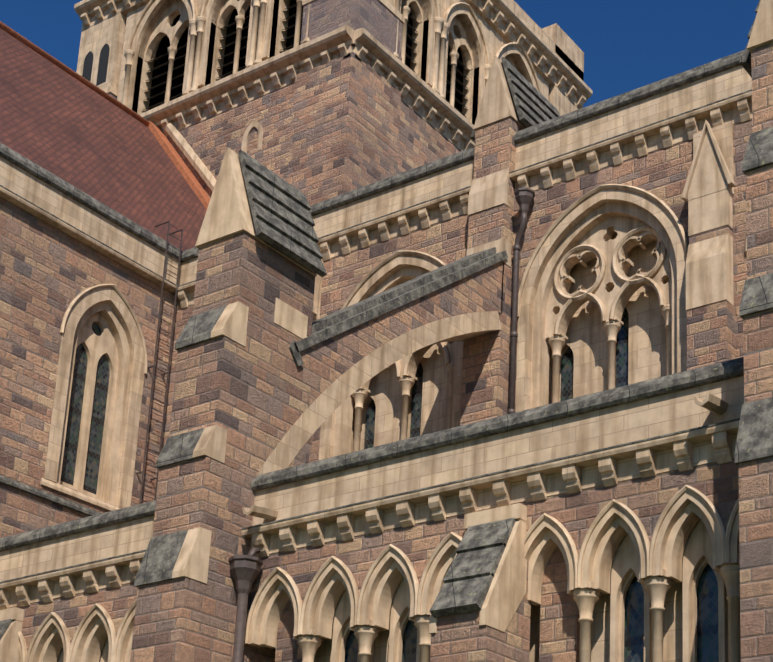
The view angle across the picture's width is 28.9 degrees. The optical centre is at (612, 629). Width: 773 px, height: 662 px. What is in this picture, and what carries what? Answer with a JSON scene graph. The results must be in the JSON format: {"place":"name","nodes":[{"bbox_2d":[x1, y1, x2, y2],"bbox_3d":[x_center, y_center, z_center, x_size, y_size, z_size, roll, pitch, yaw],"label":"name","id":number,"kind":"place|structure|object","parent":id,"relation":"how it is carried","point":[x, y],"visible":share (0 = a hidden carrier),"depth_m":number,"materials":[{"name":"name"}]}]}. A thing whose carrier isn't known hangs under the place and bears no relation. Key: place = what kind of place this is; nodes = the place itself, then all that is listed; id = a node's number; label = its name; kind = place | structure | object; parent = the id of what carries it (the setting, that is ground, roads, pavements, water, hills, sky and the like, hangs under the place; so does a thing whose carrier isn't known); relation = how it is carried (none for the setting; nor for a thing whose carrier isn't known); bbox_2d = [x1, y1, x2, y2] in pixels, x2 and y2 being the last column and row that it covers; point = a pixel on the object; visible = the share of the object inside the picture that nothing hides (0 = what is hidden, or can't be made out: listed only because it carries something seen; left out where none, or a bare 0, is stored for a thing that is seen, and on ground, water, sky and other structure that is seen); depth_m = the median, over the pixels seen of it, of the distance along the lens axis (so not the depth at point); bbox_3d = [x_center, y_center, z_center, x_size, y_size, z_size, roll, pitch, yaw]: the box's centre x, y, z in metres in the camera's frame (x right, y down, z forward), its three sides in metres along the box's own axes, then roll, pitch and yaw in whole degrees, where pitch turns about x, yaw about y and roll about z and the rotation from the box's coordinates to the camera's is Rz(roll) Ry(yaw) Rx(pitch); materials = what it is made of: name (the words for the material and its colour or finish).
{"place":"outdoors","nodes":[
{"label":"outdoors","id":0,"kind":"place"},
{"bbox_2d":[0,0,759,107],"label":"sky","id":1,"kind":"structure","parent":0,"point":[626,45],"materials":[{"name":"blue"}]},
{"bbox_2d":[0,0,772,661],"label":"trim","id":2,"kind":"structure","parent":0,"point":[586,340],"depth_m":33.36,"materials":[{"name":"beige stone"}]},
{"bbox_2d":[148,121,209,209],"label":"flashing","id":3,"kind":"object","parent":2,"relation":"attached to","point":[181,165],"visible":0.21,"depth_m":51.32,"materials":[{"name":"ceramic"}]},
{"bbox_2d":[108,0,402,99],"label":"tower wall","id":4,"kind":"structure","parent":2,"relation":"on","point":[377,20],"depth_m":49.66,"materials":[{"name":"grey stone"}]},
{"bbox_2d":[82,0,462,112],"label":"louvered window","id":5,"kind":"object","parent":2,"relation":"on","point":[163,46],"visible":0.12,"depth_m":55.60,"materials":[{"name":"black"}]},
{"bbox_2d":[143,4,468,117],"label":"louvre","id":6,"kind":"object","parent":2,"relation":"on","point":[291,46],"visible":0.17,"depth_m":54.45,"materials":[{"name":"black wood"}]},
{"bbox_2d":[136,187,534,594],"bbox_3d":[-7.527,-9.539,37.589,7.044,24.075,19.438,8,-17,-26],"label":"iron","id":7,"kind":"object","parent":2,"relation":"on","point":[245,570],"visible":0.88,"depth_m":33.97,"materials":[{"name":"black metal"}]},
{"bbox_2d":[0,0,772,639],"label":"stone coping","id":8,"kind":"object","parent":2,"relation":"on","point":[282,212],"visible":0.52,"depth_m":26.55,"materials":[{"name":"grey stone"}]},
{"bbox_2d":[60,308,718,661],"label":"glass","id":9,"kind":"object","parent":2,"relation":"on","point":[707,624],"visible":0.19,"depth_m":33.66,"materials":[{"name":"black glass"}]},
{"bbox_2d":[122,0,740,661],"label":"columns","id":10,"kind":"structure","parent":2,"relation":"on","point":[586,598],"depth_m":33.10,"materials":[{"name":"beige stone"}]},
{"label":"ground","id":11,"kind":"structure","parent":0,"visible":0},
{"bbox_2d":[232,212,526,661],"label":"downspout","id":12,"kind":"object","parent":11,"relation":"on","point":[240,627],"visible":0.85,"depth_m":33.03,"materials":[{"name":"black metal"}]},
{"bbox_2d":[0,42,772,661],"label":"stone wall","id":13,"kind":"structure","parent":11,"relation":"on","point":[340,126],"depth_m":28.97,"materials":[{"name":"brown stone"}]},
{"bbox_2d":[0,28,206,250],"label":"tile","id":14,"kind":"object","parent":13,"relation":"on","point":[65,126],"depth_m":45.26,"materials":[{"name":"red tile"}]},
{"bbox_2d":[0,21,148,126],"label":"roof ridge","id":15,"kind":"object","parent":14,"relation":"on","point":[62,66],"depth_m":49.84,"materials":[{"name":"tile"}]},
{"bbox_2d":[0,65,751,607],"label":"cornice","id":16,"kind":"structure","parent":13,"relation":"on","point":[678,411],"depth_m":27.22,"materials":[{"name":"beige stone"}]}
]}

